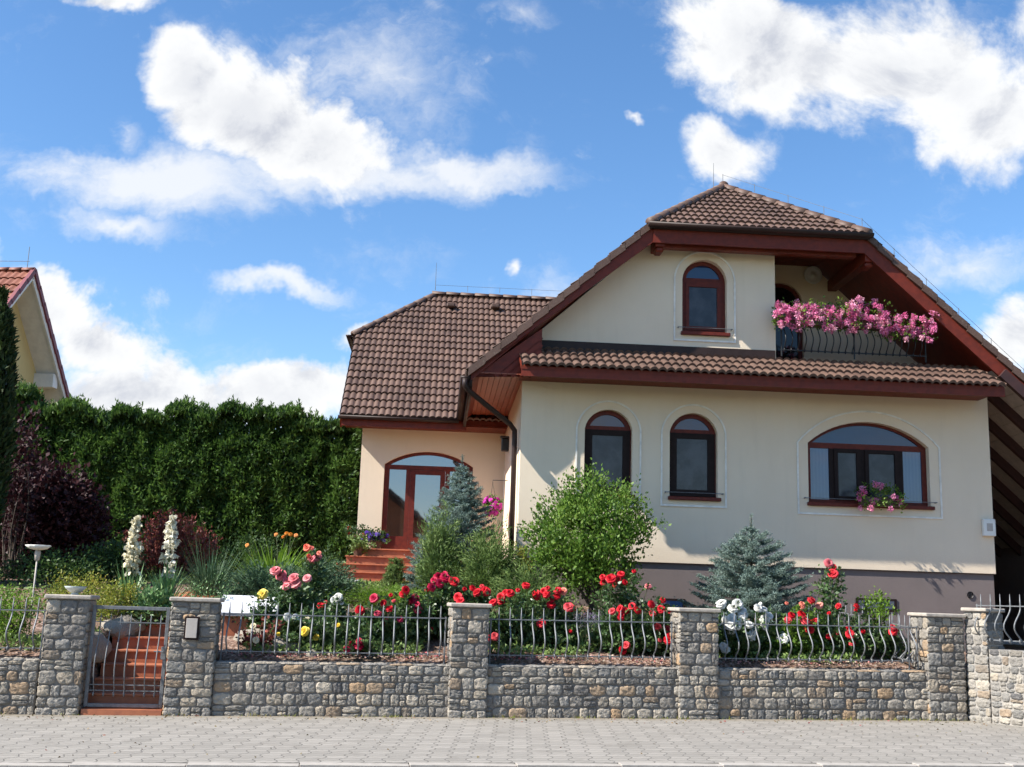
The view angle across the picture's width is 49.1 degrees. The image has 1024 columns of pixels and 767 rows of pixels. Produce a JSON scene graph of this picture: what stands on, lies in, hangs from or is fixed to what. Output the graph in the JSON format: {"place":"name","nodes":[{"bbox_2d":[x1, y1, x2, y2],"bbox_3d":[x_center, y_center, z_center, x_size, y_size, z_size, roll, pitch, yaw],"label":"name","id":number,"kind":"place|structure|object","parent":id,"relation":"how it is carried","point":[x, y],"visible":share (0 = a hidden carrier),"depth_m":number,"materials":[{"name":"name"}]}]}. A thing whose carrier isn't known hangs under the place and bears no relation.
{"place":"outdoors","nodes":[
{"label":"outdoors","id":0,"kind":"place"},
{"bbox_2d":[0,714,1023,762],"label":"pavement","id":1,"kind":"structure","parent":0,"point":[226,739],"depth_m":12.26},
{"bbox_2d":[0,657,41,714],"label":"stone wall","id":2,"kind":"structure","parent":1,"relation":"on","point":[19,676],"depth_m":13.80,"materials":[{"name":"stone"}]},
{"bbox_2d":[0,597,45,658],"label":"railing","id":3,"kind":"object","parent":2,"relation":"on","point":[20,648],"visible":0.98,"depth_m":14.05,"materials":[{"name":"grey metal"}]},
{"bbox_2d":[35,594,99,714],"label":"stone pier","id":4,"kind":"structure","parent":1,"relation":"on","point":[64,657],"depth_m":13.91,"materials":[{"name":"stone"}]},
{"bbox_2d":[64,586,86,594],"bbox_3d":[-5.568,2.639,14.283,0.280,0.105,0.277,2,-11,0],"label":"bowl","id":5,"kind":"object","parent":4,"relation":"on","point":[74,590],"visible":1,"depth_m":14.21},
{"bbox_2d":[83,605,170,707],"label":"garden gate","id":6,"kind":"structure","parent":4,"relation":"attached to","point":[163,651],"depth_m":14.09,"materials":[{"name":"grey metal"}]},
{"bbox_2d":[80,624,170,715],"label":"garden steps","id":7,"kind":"structure","parent":1,"relation":"on","point":[127,698],"depth_m":14.84,"materials":[{"name":"ceramic"}]},
{"bbox_2d":[162,597,224,715],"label":"stone pier","id":8,"kind":"structure","parent":1,"relation":"on","point":[193,645],"depth_m":14.12,"materials":[{"name":"stone"}]},
{"bbox_2d":[447,603,491,717],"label":"stone pier","id":9,"kind":"structure","parent":1,"relation":"on","point":[468,641],"depth_m":14.63,"materials":[{"name":"stone"}]},
{"bbox_2d":[0,712,973,720],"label":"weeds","id":10,"kind":"object","parent":1,"relation":"on","point":[513,716],"visible":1,"depth_m":14.74,"materials":[{"name":"green plant"}]},
{"bbox_2d":[2,714,1018,757],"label":"fallen leaves","id":11,"kind":"object","parent":1,"relation":"on","point":[453,719],"visible":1,"depth_m":13.98,"materials":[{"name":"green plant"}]},
{"bbox_2d":[211,660,928,719],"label":"stone wall","id":12,"kind":"structure","parent":1,"relation":"on","point":[311,688],"depth_m":14.78,"materials":[{"name":"stone"}]},
{"bbox_2d":[219,602,446,663],"bbox_3d":[-2.296,3.247,14.566,2.900,0.778,0.176,3,-11,-8],"label":"railing","id":13,"kind":"object","parent":12,"relation":"on","point":[334,652],"visible":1,"depth_m":14.58,"materials":[{"name":"grey metal"}]},
{"bbox_2d":[489,607,672,666],"bbox_3d":[0.957,3.410,15.039,2.520,0.774,0.176,3,-11,-8],"label":"railing","id":14,"kind":"object","parent":12,"relation":"on","point":[565,656],"visible":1,"depth_m":15.05,"materials":[{"name":"grey metal"}]},
{"bbox_2d":[717,612,918,669],"bbox_3d":[4.278,3.575,15.521,2.960,0.778,0.176,3,-11,-8],"label":"railing","id":15,"kind":"object","parent":12,"relation":"on","point":[850,660],"visible":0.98,"depth_m":15.55,"materials":[{"name":"grey metal"}]},
{"bbox_2d":[667,607,720,718],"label":"stone pier","id":16,"kind":"structure","parent":1,"relation":"on","point":[695,647],"depth_m":15.09,"materials":[{"name":"stone"}]},
{"bbox_2d":[907,612,967,720],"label":"stone pier","id":17,"kind":"structure","parent":1,"relation":"on","point":[941,654],"depth_m":15.61,"materials":[{"name":"stone"}]},
{"bbox_2d":[961,607,1004,722],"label":"stone pier","id":18,"kind":"structure","parent":1,"relation":"on","point":[977,647],"depth_m":15.54,"materials":[{"name":"stone"}]},
{"bbox_2d":[989,649,1023,726],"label":"stone wall","id":19,"kind":"structure","parent":1,"relation":"on","point":[1007,681],"depth_m":15.11,"materials":[{"name":"stone"}]},
{"bbox_2d":[974,594,1023,643],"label":"railing","id":20,"kind":"object","parent":19,"relation":"on","point":[1000,640],"visible":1,"depth_m":15.32,"materials":[{"name":"grey metal"}]},
{"bbox_2d":[0,577,1023,692],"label":"garden bed","id":21,"kind":"object","parent":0,"point":[232,644],"visible":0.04,"depth_m":15.36,"materials":[{"name":"plant"}]},
{"bbox_2d":[0,284,21,558],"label":"column cypress","id":22,"kind":"object","parent":21,"relation":"on","point":[8,367],"depth_m":18.34,"materials":[{"name":"plant"}]},
{"bbox_2d":[0,582,43,640],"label":"feathery shrub","id":23,"kind":"object","parent":21,"relation":"on","point":[12,626],"visible":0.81,"depth_m":14.72,"materials":[{"name":"green plant"}]},
{"bbox_2d":[0,399,50,578],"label":"purple shrub","id":24,"kind":"object","parent":21,"relation":"on","point":[17,501],"visible":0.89,"depth_m":19.44,"materials":[{"name":"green plant"}]},
{"bbox_2d":[0,247,69,403],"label":"neighbour house","id":25,"kind":"structure","parent":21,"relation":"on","point":[38,362],"depth_m":31.86,"materials":[{"name":"white paint"}]},
{"bbox_2d":[25,544,50,630],"bbox_3d":[-6.503,2.812,15.237,0.337,1.213,0.340,2,-11,0],"label":"garden lamp","id":26,"kind":"object","parent":21,"relation":"on","point":[37,548],"visible":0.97,"depth_m":15.26,"materials":[{"name":"metal"}]},
{"bbox_2d":[0,543,121,588],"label":"dark shrub","id":27,"kind":"object","parent":21,"relation":"on","point":[49,563],"visible":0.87,"depth_m":18.06,"materials":[{"name":"green plant"}]},
{"bbox_2d":[0,444,124,578],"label":"purple shrub","id":28,"kind":"object","parent":21,"relation":"on","point":[69,511],"visible":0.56,"depth_m":20.09,"materials":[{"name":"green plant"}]},
{"bbox_2d":[36,565,121,611],"bbox_3d":[-6.314,3.085,16.433,1.229,0.840,1.008,6,-12,-21],"label":"golden spirea","id":29,"kind":"object","parent":21,"relation":"on","point":[77,583],"visible":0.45,"depth_m":16.43,"materials":[{"name":"yellow plant"}]},
{"bbox_2d":[92,632,111,662],"bbox_3d":[-5.588,3.477,14.764,0.468,0.399,1.206,2,-11,0],"label":"boulder","id":30,"kind":"object","parent":21,"relation":"on","point":[101,649],"visible":0.34,"depth_m":14.72,"materials":[{"name":"stone"}]},
{"bbox_2d":[70,531,150,583],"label":"dark shrub","id":31,"kind":"object","parent":21,"relation":"on","point":[120,561],"visible":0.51,"depth_m":18.69,"materials":[{"name":"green plant"}]},
{"bbox_2d":[94,577,141,620],"bbox_3d":[-5.611,3.107,15.799,0.786,0.752,0.673,10,-13,-35],"label":"golden spirea","id":32,"kind":"object","parent":21,"relation":"on","point":[115,597],"visible":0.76,"depth_m":15.81,"materials":[{"name":"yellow plant"}]},
{"bbox_2d":[101,614,145,638],"bbox_3d":[-5.506,3.434,15.821,0.609,0.354,0.688,10,-13,-35],"label":"boulder","id":33,"kind":"object","parent":21,"relation":"on","point":[125,629],"visible":0.64,"depth_m":15.61,"materials":[{"name":"stone"}]},
{"bbox_2d":[87,515,164,616],"bbox_3d":[-5.659,2.667,16.432,1.519,1.483,1.467,2,-11,0],"label":"yucca","id":34,"kind":"object","parent":21,"relation":"on","point":[135,544],"visible":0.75,"depth_m":16.42,"materials":[{"name":"white plant"}]},
{"bbox_2d":[120,581,173,629],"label":"leafy perennial","id":35,"kind":"object","parent":21,"relation":"on","point":[149,598],"visible":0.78,"depth_m":15.86,"materials":[{"name":"green plant"}]},
{"bbox_2d":[125,511,210,615],"bbox_3d":[-5.084,2.656,16.589,1.552,1.530,1.432,2,-11,0],"label":"yucca","id":36,"kind":"object","parent":21,"relation":"on","point":[171,532],"visible":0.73,"depth_m":16.61,"materials":[{"name":"white plant"}]},
{"bbox_2d":[118,507,222,582],"bbox_3d":[-5.934,2.811,19.524,1.779,1.326,1.100,2,-11,0],"label":"barberry","id":37,"kind":"object","parent":21,"relation":"on","point":[156,537],"visible":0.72,"depth_m":19.39,"materials":[{"name":"red plant"}]},
{"bbox_2d":[1,376,362,575],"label":"hedge","id":38,"kind":"object","parent":21,"relation":"on","point":[222,468],"visible":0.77,"depth_m":25.12,"materials":[{"name":"plant"}]},
{"bbox_2d":[180,569,235,620],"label":"leafy perennial","id":39,"kind":"object","parent":21,"relation":"on","point":[201,592],"visible":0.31,"depth_m":15.90,"materials":[{"name":"green plant"}]},
{"bbox_2d":[162,533,262,597],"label":"ornamental grass","id":40,"kind":"object","parent":21,"relation":"on","point":[209,574],"depth_m":17.40,"materials":[{"name":"plant"}]},
{"bbox_2d":[233,628,263,642],"bbox_3d":[-3.523,3.556,15.292,0.723,0.418,0.325,2,-11,0],"label":"boulder","id":41,"kind":"object","parent":21,"relation":"on","point":[248,630],"visible":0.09,"depth_m":15.27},
{"bbox_2d":[221,595,277,635],"bbox_3d":[-3.724,3.493,15.745,0.800,1.002,0.654,3,-11,-8],"label":"stone topped pedestal","id":42,"kind":"object","parent":21,"relation":"on","point":[236,601],"visible":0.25,"depth_m":15.56,"materials":[{"name":"stone"}]},
{"bbox_2d":[208,526,295,580],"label":"dark shrub","id":43,"kind":"object","parent":21,"relation":"on","point":[259,546],"visible":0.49,"depth_m":20.33,"materials":[{"name":"green plant"}]},
{"bbox_2d":[227,589,283,632],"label":"rose bush","id":44,"kind":"object","parent":21,"relation":"on","point":[262,594],"visible":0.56,"depth_m":15.39,"materials":[{"name":"green plant"}]},
{"bbox_2d":[231,615,284,649],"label":"rose bush","id":45,"kind":"object","parent":21,"relation":"on","point":[256,638],"visible":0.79,"depth_m":14.80,"materials":[{"name":"plant"}]},
{"bbox_2d":[203,553,332,600],"bbox_3d":[-3.757,3.112,17.427,2.090,0.930,1.561,2,-11,0],"label":"spreading juniper","id":46,"kind":"object","parent":21,"relation":"on","point":[256,581],"visible":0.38,"depth_m":17.18,"materials":[{"name":"green plant"}]},
{"bbox_2d":[223,532,327,578],"bbox_3d":[-3.937,3.009,18.721,2.161,1.108,2.372,8,-13,-31],"label":"daylily","id":47,"kind":"object","parent":21,"relation":"on","point":[281,556],"visible":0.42,"depth_m":18.41,"materials":[{"name":"green plant"}]},
{"bbox_2d":[255,635,297,652],"bbox_3d":[-3.186,3.572,14.999,0.697,0.453,0.440,2,-11,0],"label":"boulder","id":48,"kind":"object","parent":21,"relation":"on","point":[282,642],"visible":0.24,"depth_m":14.87,"materials":[{"name":"stone"}]},
{"bbox_2d":[268,566,323,627],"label":"rose bush","id":49,"kind":"object","parent":21,"relation":"on","point":[296,582],"visible":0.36,"depth_m":15.87,"materials":[{"name":"green plant"}]},
{"bbox_2d":[261,614,356,649],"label":"rose bush","id":50,"kind":"object","parent":21,"relation":"on","point":[317,635],"visible":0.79,"depth_m":14.97,"materials":[{"name":"green plant"}]},
{"bbox_2d":[278,606,343,633],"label":"rose bush","id":51,"kind":"object","parent":21,"relation":"on","point":[294,620],"visible":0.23,"depth_m":15.15,"materials":[{"name":"green plant"}]},
{"bbox_2d":[295,544,334,609],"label":"rose bush","id":52,"kind":"object","parent":21,"relation":"on","point":[311,561],"visible":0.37,"depth_m":16.60,"materials":[{"name":"green plant"}]},
{"bbox_2d":[294,543,357,577],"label":"dark shrub","id":53,"kind":"object","parent":21,"relation":"on","point":[329,556],"visible":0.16,"depth_m":20.80,"materials":[{"name":"green plant"}]},
{"bbox_2d":[287,555,367,598],"bbox_3d":[-3.057,3.151,18.073,1.518,0.854,1.202,2,-11,0],"label":"spreading juniper","id":54,"kind":"object","parent":21,"relation":"on","point":[338,581],"visible":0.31,"depth_m":17.94,"materials":[{"name":"green plant"}]},
{"bbox_2d":[314,588,351,629],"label":"rose bush","id":55,"kind":"object","parent":21,"relation":"on","point":[337,598],"visible":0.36,"depth_m":15.53,"materials":[{"name":"green plant"}]},
{"bbox_2d":[330,613,381,655],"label":"rose bush","id":56,"kind":"object","parent":21,"relation":"on","point":[352,641],"visible":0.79,"depth_m":14.96,"materials":[{"name":"green plant"}]},
{"bbox_2d":[338,591,418,644],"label":"rose bush","id":57,"kind":"object","parent":21,"relation":"on","point":[389,625],"visible":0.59,"depth_m":15.31,"materials":[{"name":"green plant"}]},
{"bbox_2d":[324,580,436,608],"bbox_3d":[-2.044,3.401,17.909,2.184,0.530,1.851,-3,-12,25],"label":"groundcover juniper","id":58,"kind":"object","parent":21,"relation":"on","point":[358,595],"visible":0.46,"depth_m":17.64,"materials":[{"name":"green plant"}]},
{"bbox_2d":[381,557,409,588],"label":"dwarf spruce","id":59,"kind":"object","parent":21,"relation":"on","point":[394,573],"visible":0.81,"depth_m":19.57,"materials":[{"name":"green plant"}]},
{"bbox_2d":[385,586,438,641],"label":"rose bush","id":60,"kind":"object","parent":21,"relation":"on","point":[413,599],"visible":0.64,"depth_m":15.61,"materials":[{"name":"green plant"}]},
{"bbox_2d":[400,534,426,591],"bbox_3d":[-1.521,3.090,19.174,0.809,1.031,0.805,2,-11,0],"label":"blue spruce","id":61,"kind":"object","parent":21,"relation":"on","point":[407,578],"visible":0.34,"depth_m":19.04,"materials":[{"name":"green plant"}]},
{"bbox_2d":[409,499,462,594],"bbox_3d":[-1.234,2.789,18.837,1.004,1.733,0.820,2,-11,0],"label":"bushy juniper","id":62,"kind":"object","parent":21,"relation":"on","point":[441,546],"visible":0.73,"depth_m":18.74,"materials":[{"name":"green plant"}]},
{"bbox_2d":[416,569,462,639],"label":"rose bush","id":63,"kind":"object","parent":21,"relation":"on","point":[438,581],"visible":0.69,"depth_m":15.92,"materials":[{"name":"green plant"}]},
{"bbox_2d":[405,454,500,590],"bbox_3d":[-0.916,2.446,19.669,2.018,2.455,2.041,2,-11,0],"label":"blue spruce","id":64,"kind":"object","parent":21,"relation":"on","point":[465,506],"visible":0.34,"depth_m":19.54,"materials":[{"name":"green plant"}]},
{"bbox_2d":[0,569,910,665],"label":"ground cover","id":65,"kind":"object","parent":21,"relation":"on","point":[410,646],"visible":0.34,"depth_m":15.66,"materials":[{"name":"plant"}]},
{"bbox_2d":[444,584,497,623],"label":"rose bush","id":66,"kind":"object","parent":21,"relation":"on","point":[479,595],"visible":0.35,"depth_m":15.81,"materials":[{"name":"red plant"}]},
{"bbox_2d":[450,513,528,603],"bbox_3d":[-0.340,2.932,18.624,1.488,1.599,1.126,2,-11,0],"label":"bushy juniper","id":67,"kind":"object","parent":21,"relation":"on","point":[484,566],"visible":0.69,"depth_m":18.50,"materials":[{"name":"green plant"}]},
{"bbox_2d":[505,541,536,584],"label":"golden shrub","id":68,"kind":"object","parent":21,"relation":"on","point":[519,548],"visible":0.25,"depth_m":19.58,"materials":[{"name":"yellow plant"}]},
{"bbox_2d":[487,558,575,614],"bbox_3d":[0.175,3.292,17.961,1.704,1.023,1.254,0,-11,11],"label":"rose bush","id":69,"kind":"object","parent":21,"relation":"on","point":[510,583],"visible":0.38,"depth_m":17.84,"materials":[{"name":"green plant"}]},
{"bbox_2d":[488,582,577,647],"bbox_3d":[0.109,3.282,15.674,1.610,0.992,0.895,-2,-12,20],"label":"rose bush","id":70,"kind":"object","parent":21,"relation":"on","point":[500,600],"visible":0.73,"depth_m":15.60,"materials":[{"name":"green plant"}]},
{"bbox_2d":[530,586,595,649],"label":"rose bush","id":71,"kind":"object","parent":21,"relation":"on","point":[552,604],"visible":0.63,"depth_m":15.79,"materials":[{"name":"green plant"}]},
{"bbox_2d":[231,648,897,665],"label":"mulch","id":72,"kind":"object","parent":21,"relation":"on","point":[742,661],"visible":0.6,"depth_m":15.27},
{"bbox_2d":[553,611,597,649],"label":"rose bush","id":73,"kind":"object","parent":21,"relation":"on","point":[585,627],"visible":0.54,"depth_m":15.85,"materials":[{"name":"green plant"}]},
{"bbox_2d":[516,457,670,618],"bbox_3d":[1.306,2.535,18.338,2.431,2.726,2.239,8,-12,-27],"label":"leafy shrub","id":74,"kind":"object","parent":21,"relation":"on","point":[583,561],"visible":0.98,"depth_m":18.07,"materials":[{"name":"green plant"}]},
{"bbox_2d":[583,608,616,642],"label":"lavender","id":75,"kind":"object","parent":21,"relation":"on","point":[596,623],"visible":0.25,"depth_m":16.10,"materials":[{"name":"green plant"}]},
{"bbox_2d":[586,569,661,634],"bbox_3d":[1.651,3.303,16.250,1.382,1.188,0.898,2,-11,0],"label":"rose bush","id":76,"kind":"object","parent":21,"relation":"on","point":[613,581],"visible":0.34,"depth_m":16.17,"materials":[{"name":"green plant"}]},
{"bbox_2d":[593,602,665,654],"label":"rose bush","id":77,"kind":"object","parent":21,"relation":"on","point":[627,639],"visible":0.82,"depth_m":15.66,"materials":[{"name":"green plant"}]},
{"bbox_2d":[637,596,674,655],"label":"rose bush","id":78,"kind":"object","parent":21,"relation":"on","point":[660,633],"visible":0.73,"depth_m":15.65,"materials":[{"name":"green plant"}]},
{"bbox_2d":[334,163,1023,650],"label":"house","id":79,"kind":"structure","parent":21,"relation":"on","point":[686,381],"depth_m":20.62,"materials":[{"name":"beige paint"}]},
{"bbox_2d":[335,523,380,541],"bbox_3d":[-3.330,3.298,24.174,0.944,0.555,0.852,-9,-15,43],"label":"flower pot","id":80,"kind":"object","parent":79,"relation":"on","point":[351,529],"visible":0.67,"depth_m":24.07,"materials":[{"name":"green plant"}]},
{"bbox_2d":[347,534,376,555],"bbox_3d":[-3.128,3.379,23.282,0.626,0.532,0.649,2,-11,0],"label":"flower pot","id":81,"kind":"object","parent":79,"relation":"on","point":[358,547],"visible":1,"depth_m":23.18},
{"bbox_2d":[362,529,391,548],"bbox_3d":[-2.887,3.292,23.760,0.702,0.438,0.635,2,-11,0],"label":"flower pot","id":82,"kind":"object","parent":79,"relation":"on","point":[378,538],"visible":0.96,"depth_m":23.72,"materials":[{"name":"purple plant"}]},
{"bbox_2d":[380,452,472,549],"bbox_3d":[-1.884,2.628,24.934,1.970,2.210,0.161,2,-11,-3],"label":"front door","id":83,"kind":"structure","parent":79,"relation":"in","point":[413,483],"depth_m":24.97,"materials":[{"name":"brown wood"}]},
{"bbox_2d":[480,480,507,516],"bbox_3d":[-0.372,2.319,22.538,0.539,0.762,0.452,4,-11,-13],"label":"hanging basket","id":84,"kind":"object","parent":79,"relation":"hanging from","point":[495,502],"visible":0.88,"depth_m":22.42,"materials":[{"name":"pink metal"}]},
{"bbox_2d":[584,411,634,497],"bbox_3d":[1.747,1.270,20.301,0.950,1.600,0.270,2,-11,-3],"label":"window","id":85,"kind":"structure","parent":79,"relation":"in","point":[607,433],"depth_m":20.39,"materials":[{"name":"brown wood"}]},
{"bbox_2d":[657,598,684,607],"bbox_3d":[2.814,3.917,19.817,0.500,0.220,0.020,2,-11,-3],"label":"basement window","id":86,"kind":"structure","parent":79,"relation":"in","point":[675,602],"depth_m":19.82,"materials":[{"name":"blue glass"}]},
{"bbox_2d":[665,414,722,501],"bbox_3d":[3.293,1.337,20.392,1.080,1.600,0.270,2,-11,-3],"label":"window","id":87,"kind":"structure","parent":79,"relation":"in","point":[692,437],"depth_m":20.45,"materials":[{"name":"brown wood"}]},
{"bbox_2d":[677,262,732,336],"bbox_3d":[3.589,-1.593,20.973,1.040,1.470,0.270,2,-11,-3],"label":"window","id":88,"kind":"structure","parent":79,"relation":"in","point":[703,284],"depth_m":21.03,"materials":[{"name":"brown wood"}]},
{"bbox_2d":[775,284,801,359],"bbox_3d":[5.414,-1.018,22.664,0.900,2.060,0.060,2,-11,-3],"label":"balcony door","id":89,"kind":"structure","parent":79,"relation":"in","point":[789,294],"depth_m":22.67,"materials":[{"name":"brown wood"}]},
{"bbox_2d":[771,297,833,333],"bbox_3d":[5.369,-1.236,20.788,1.179,0.634,0.857,2,-11,-3],"label":"flower box","id":90,"kind":"object","parent":79,"relation":"attached to","point":[815,317],"visible":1,"depth_m":20.65,"materials":[{"name":"pink plant"}]},
{"bbox_2d":[823,295,890,335],"bbox_3d":[6.391,-1.250,20.776,1.288,0.739,0.708,2,-11,-3],"label":"flower box","id":91,"kind":"object","parent":79,"relation":"attached to","point":[855,323],"visible":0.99,"depth_m":20.69,"materials":[{"name":"pink plant"}]},
{"bbox_2d":[804,423,937,509],"bbox_3d":[6.534,1.498,20.579,2.470,1.580,0.270,2,-11,-3],"label":"window","id":92,"kind":"structure","parent":79,"relation":"in","point":[841,458],"depth_m":20.65,"materials":[{"name":"brown wood"}]},
{"bbox_2d":[855,598,896,611],"bbox_3d":[6.535,3.965,20.062,0.750,0.220,0.020,2,-11,-3],"label":"basement window","id":93,"kind":"structure","parent":79,"relation":"in","point":[892,602],"depth_m":20.06,"materials":[{"name":"grey glass"}]},
{"bbox_2d":[853,481,907,512],"bbox_3d":[6.640,2.058,20.208,0.942,0.592,0.565,2,-11,-3],"label":"flower box","id":94,"kind":"object","parent":79,"relation":"on","point":[895,500],"visible":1,"depth_m":20.12,"materials":[{"name":"pink plant"}]},
{"bbox_2d":[876,309,939,343],"bbox_3d":[7.352,-1.047,20.829,1.133,0.649,0.839,2,-11,-3],"label":"flower box","id":95,"kind":"object","parent":79,"relation":"attached to","point":[912,330],"visible":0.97,"depth_m":20.72,"materials":[{"name":"pink plant"}]},
{"bbox_2d":[713,595,767,657],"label":"rose bush","id":96,"kind":"object","parent":21,"relation":"on","point":[738,608],"visible":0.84,"depth_m":15.78,"materials":[{"name":"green plant"}]},
{"bbox_2d":[674,513,816,633],"bbox_3d":[4.046,3.103,18.290,2.454,1.987,2.460,-8,-15,42],"label":"blue spruce","id":97,"kind":"object","parent":21,"relation":"on","point":[777,577],"visible":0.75,"depth_m":17.93,"materials":[{"name":"green plant"}]},
{"bbox_2d":[745,602,788,655],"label":"rose bush","id":98,"kind":"object","parent":21,"relation":"on","point":[761,610],"visible":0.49,"depth_m":16.03,"materials":[{"name":"green plant"}]},
{"bbox_2d":[756,596,841,656],"bbox_3d":[4.204,3.574,16.289,1.544,0.947,0.848,7,-12,-25],"label":"rose bush","id":99,"kind":"object","parent":21,"relation":"on","point":[803,630],"visible":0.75,"depth_m":16.06,"materials":[{"name":"green plant"}]},
{"bbox_2d":[808,558,847,636],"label":"rose bush","id":100,"kind":"object","parent":21,"relation":"on","point":[833,574],"visible":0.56,"depth_m":16.49,"materials":[{"name":"green plant"}]},
{"bbox_2d":[805,603,887,659],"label":"rose bush","id":101,"kind":"object","parent":21,"relation":"on","point":[848,642],"visible":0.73,"depth_m":16.12,"materials":[{"name":"green plant"}]},
{"bbox_2d":[856,586,900,658],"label":"young shrub","id":102,"kind":"object","parent":21,"relation":"on","point":[881,609],"visible":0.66,"depth_m":16.51,"materials":[{"name":"green plant"}]},
{"bbox_2d":[865,622,910,658],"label":"rose bush","id":103,"kind":"object","parent":21,"relation":"on","point":[890,647],"visible":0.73,"depth_m":16.25,"materials":[{"name":"green plant"}]},
{"bbox_2d":[0,0,1023,522],"label":"sky","id":104,"kind":"structure","parent":0,"point":[207,198],"materials":[{"name":"blue"}]},
{"bbox_2d":[299,678,1004,766],"bbox_3d":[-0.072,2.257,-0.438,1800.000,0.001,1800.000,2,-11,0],"label":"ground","id":105,"kind":"structure","parent":0,"point":[967,689],"depth_m":17.84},
{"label":"road","id":106,"kind":"structure","parent":0,"visible":0},
{"bbox_2d":[0,762,1023,766],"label":"kerb","id":107,"kind":"structure","parent":106,"relation":"on","point":[301,764],"depth_m":10.45,"materials":[{"name":"concrete"}]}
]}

